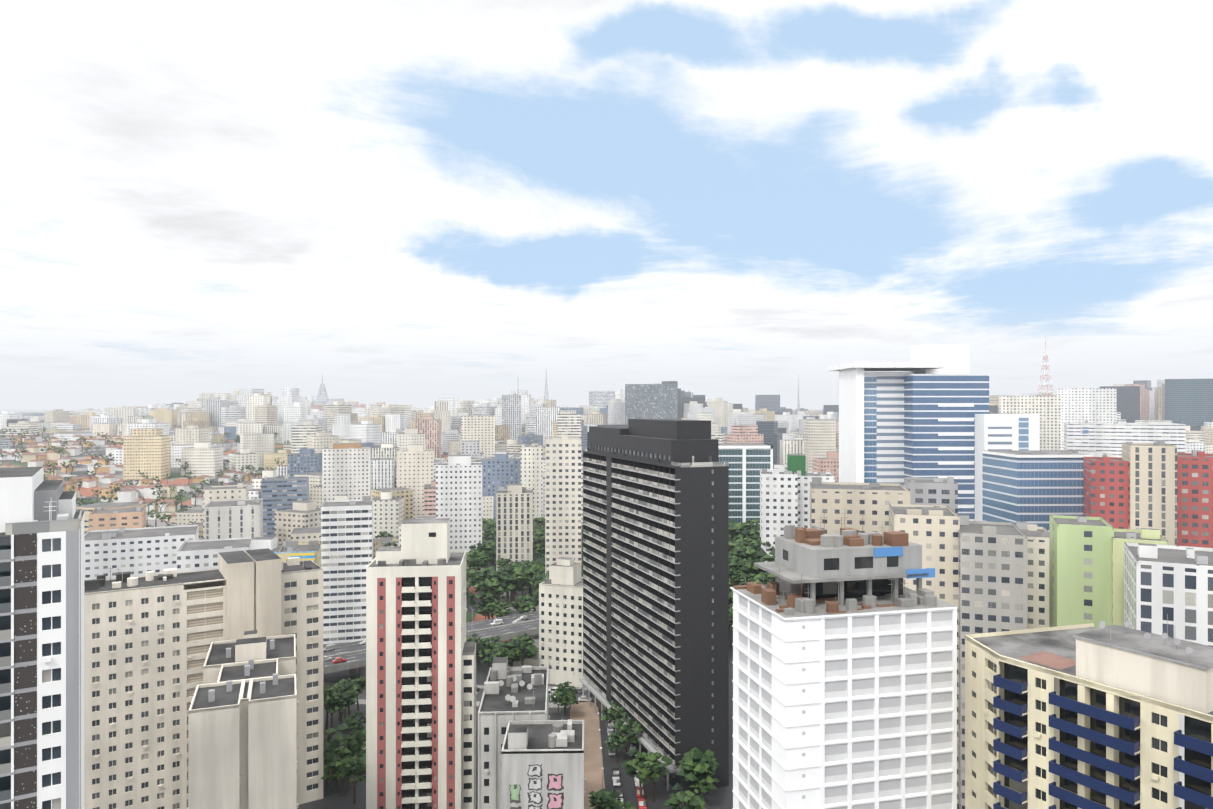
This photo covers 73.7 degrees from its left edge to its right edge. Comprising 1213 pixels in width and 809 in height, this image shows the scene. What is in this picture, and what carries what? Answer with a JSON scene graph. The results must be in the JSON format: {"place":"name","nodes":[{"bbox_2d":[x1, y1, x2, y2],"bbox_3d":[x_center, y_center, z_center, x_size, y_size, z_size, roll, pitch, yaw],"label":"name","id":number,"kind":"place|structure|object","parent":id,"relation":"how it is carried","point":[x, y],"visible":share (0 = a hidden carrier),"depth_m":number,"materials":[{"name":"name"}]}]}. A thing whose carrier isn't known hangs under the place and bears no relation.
{"place":"outdoors","nodes":[
{"label":"outdoors","id":0,"kind":"place"},
{"bbox_2d":[323,609,538,680],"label":"viaduct road","id":1,"kind":"structure","parent":0,"point":[353,654],"depth_m":304.55,"materials":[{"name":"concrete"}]},
{"bbox_2d":[323,656,332,660],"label":"car","id":2,"kind":"object","parent":1,"relation":"on","point":[325,658],"visible":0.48,"depth_m":274.39,"materials":[{"name":"grey paint"}]},
{"bbox_2d":[323,644,336,651],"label":"van","id":3,"kind":"object","parent":1,"relation":"on","point":[330,647],"visible":0.88,"depth_m":285.82,"materials":[{"name":"grey paint"}]},
{"bbox_2d":[332,657,345,662],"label":"car","id":4,"kind":"object","parent":1,"relation":"on","point":[337,659],"visible":1,"depth_m":272.53,"materials":[{"name":"red paint"}]},
{"bbox_2d":[490,619,503,625],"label":"van","id":5,"kind":"object","parent":1,"relation":"on","point":[497,621],"visible":1,"depth_m":319.31,"materials":[{"name":"white paint"}]},
{"bbox_2d":[517,615,528,619],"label":"car","id":6,"kind":"object","parent":1,"relation":"on","point":[523,617],"visible":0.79,"depth_m":326.53,"materials":[{"name":"grey paint"}]},
{"bbox_2d":[0,409,958,808],"bbox_3d":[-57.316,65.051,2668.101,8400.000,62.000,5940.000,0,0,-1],"label":"terrain","id":7,"kind":"structure","parent":0,"point":[720,797],"depth_m":312.67,"materials":[{"name":"green plant"}]},
{"bbox_2d":[0,467,83,808],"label":"apartment building","id":8,"kind":"structure","parent":7,"relation":"on","point":[42,607],"depth_m":92.85,"materials":[{"name":"white concrete"}]},
{"bbox_2d":[0,434,252,522],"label":"houses","id":9,"kind":"structure","parent":7,"relation":"on","point":[103,474],"depth_m":808.88,"materials":[{"name":"ceramic"}]},
{"bbox_2d":[84,548,322,808],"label":"beige slab","id":10,"kind":"object","parent":7,"relation":"on","point":[149,637],"visible":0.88,"depth_m":179.93,"materials":[{"name":"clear concrete"}]},
{"bbox_2d":[188,630,298,808],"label":"beige tower block","id":11,"kind":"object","parent":7,"relation":"on","point":[243,746],"visible":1,"depth_m":137.73,"materials":[{"name":"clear concrete"}]},
{"bbox_2d":[0,420,774,808],"bbox_3d":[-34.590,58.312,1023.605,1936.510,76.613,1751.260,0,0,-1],"label":"trees","id":12,"kind":"object","parent":7,"relation":"on","point":[506,578],"visible":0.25,"depth_m":290.57,"materials":[{"name":"green plant"}]},
{"bbox_2d":[366,518,475,808],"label":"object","id":13,"kind":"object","parent":7,"relation":"on","point":[420,702],"visible":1,"depth_m":174.32,"materials":[{"name":"clear concrete"}]},
{"bbox_2d":[476,657,585,808],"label":"building","id":14,"kind":"structure","parent":7,"relation":"on","point":[529,750],"depth_m":147.82,"materials":[{"name":"grey concrete"}]},
{"bbox_2d":[508,557,584,686],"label":"cream building","id":15,"kind":"structure","parent":7,"relation":"on","point":[559,643],"depth_m":277.28,"materials":[{"name":"beige concrete"}]},
{"bbox_2d":[0,379,1212,808],"bbox_3d":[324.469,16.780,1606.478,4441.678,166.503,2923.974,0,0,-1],"label":"city blocks","id":16,"kind":"structure","parent":7,"relation":"on","point":[1134,545],"depth_m":422.87,"materials":[{"name":"beige concrete"}]},
{"bbox_2d":[274,551,314,561],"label":"mural board","id":17,"kind":"object","parent":16,"relation":"on","point":[304,555],"visible":0.15,"depth_m":222.75,"materials":[{"name":"paint"}]},
{"bbox_2d":[314,374,329,404],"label":"communications tower","id":18,"kind":"structure","parent":16,"relation":"on","point":[324,393],"depth_m":1980.13,"materials":[{"name":"metal"}]},
{"bbox_2d":[543,369,548,402],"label":"communications tower","id":19,"kind":"structure","parent":16,"relation":"on","point":[546,377],"depth_m":1693.88,"materials":[{"name":"metal"}]},
{"bbox_2d":[1037,333,1053,394],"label":"lattice tower","id":20,"kind":"structure","parent":16,"relation":"on","point":[1046,365],"depth_m":1517.55,"materials":[{"name":"metal"}]},
{"bbox_2d":[580,419,728,791],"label":"black slab","id":21,"kind":"structure","parent":7,"relation":"on","point":[656,578],"depth_m":208.78,"materials":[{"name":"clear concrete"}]},
{"bbox_2d":[797,374,799,413],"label":"antenna mast","id":22,"kind":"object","parent":7,"relation":"on","point":[798,405],"visible":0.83,"depth_m":2009.04,"materials":[{"name":"metal"}]},
{"bbox_2d":[731,513,956,808],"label":"building","id":23,"kind":"structure","parent":7,"relation":"on","point":[844,662],"depth_m":122.24,"materials":[{"name":"concrete"}]},
{"bbox_2d":[718,427,1092,545],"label":"glass offices","id":24,"kind":"structure","parent":7,"relation":"on","point":[1038,487],"depth_m":342.98,"materials":[{"name":"blue glass"}]},
{"bbox_2d":[827,344,1039,520],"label":"office building","id":25,"kind":"structure","parent":7,"relation":"on","point":[928,415],"depth_m":446.68,"materials":[{"name":"blue glass"}]},
{"bbox_2d":[965,613,1212,808],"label":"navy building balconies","id":26,"kind":"structure","parent":7,"relation":"on","point":[1082,716],"depth_m":104.34,"materials":[{"name":"beige concrete"}]},
{"bbox_2d":[323,683,671,808],"bbox_3d":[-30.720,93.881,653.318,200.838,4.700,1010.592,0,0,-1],"label":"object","id":27,"kind":"structure","parent":0,"point":[596,758],"depth_m":218.50,"materials":[{"name":"concrete"}]},
{"bbox_2d":[548,687,557,692],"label":"car","id":28,"kind":"object","parent":27,"relation":"on","point":[551,689],"visible":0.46,"depth_m":269.31,"materials":[{"name":"white paint"}]},
{"bbox_2d":[509,660,603,788],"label":"street lamps","id":29,"kind":"object","parent":27,"relation":"on","point":[602,768],"visible":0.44,"depth_m":237.69,"materials":[{"name":"metal"}]},
{"bbox_2d":[576,687,584,693],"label":"car","id":30,"kind":"object","parent":27,"relation":"on","point":[579,689],"visible":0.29,"depth_m":268.75,"materials":[{"name":"grey paint"}]},
{"bbox_2d":[578,696,590,701],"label":"car","id":31,"kind":"object","parent":27,"relation":"on","point":[582,698],"visible":0.73,"depth_m":261.21,"materials":[{"name":"white paint"}]},
{"bbox_2d":[607,729,613,734],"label":"car","id":32,"kind":"object","parent":27,"relation":"on","point":[610,731],"visible":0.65,"depth_m":234.40,"materials":[{"name":"white paint"}]},
{"bbox_2d":[609,749,614,755],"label":"car","id":33,"kind":"object","parent":27,"relation":"on","point":[612,753],"visible":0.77,"depth_m":220.66,"materials":[{"name":"grey paint"}]},
{"bbox_2d":[612,777,619,785],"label":"car","id":34,"kind":"object","parent":27,"relation":"on","point":[616,781],"visible":0.98,"depth_m":203.68,"materials":[{"name":"white paint"}]},
{"bbox_2d":[612,768,619,776],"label":"car","id":35,"kind":"object","parent":27,"relation":"on","point":[615,772],"visible":0.92,"depth_m":208.58,"materials":[{"name":"grey paint"}]},
{"bbox_2d":[615,789,622,797],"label":"car","id":36,"kind":"object","parent":27,"relation":"on","point":[620,792],"visible":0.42,"depth_m":197.27,"materials":[{"name":"grey paint"}]},
{"bbox_2d":[634,777,642,786],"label":"car","id":37,"kind":"object","parent":27,"relation":"on","point":[636,780],"visible":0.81,"depth_m":203.43,"materials":[{"name":"white paint"}]},
{"bbox_2d":[636,787,643,797],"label":"car","id":38,"kind":"object","parent":27,"relation":"on","point":[638,791],"visible":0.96,"depth_m":197.96,"materials":[{"name":"red paint"}]},
{"bbox_2d":[638,798,646,808],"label":"car","id":39,"kind":"object","parent":27,"relation":"on","point":[641,803],"visible":1,"depth_m":192.35,"materials":[{"name":"red paint"}]},
{"bbox_2d":[0,0,1212,408],"label":"sky","id":40,"kind":"structure","parent":0,"point":[416,203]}
]}

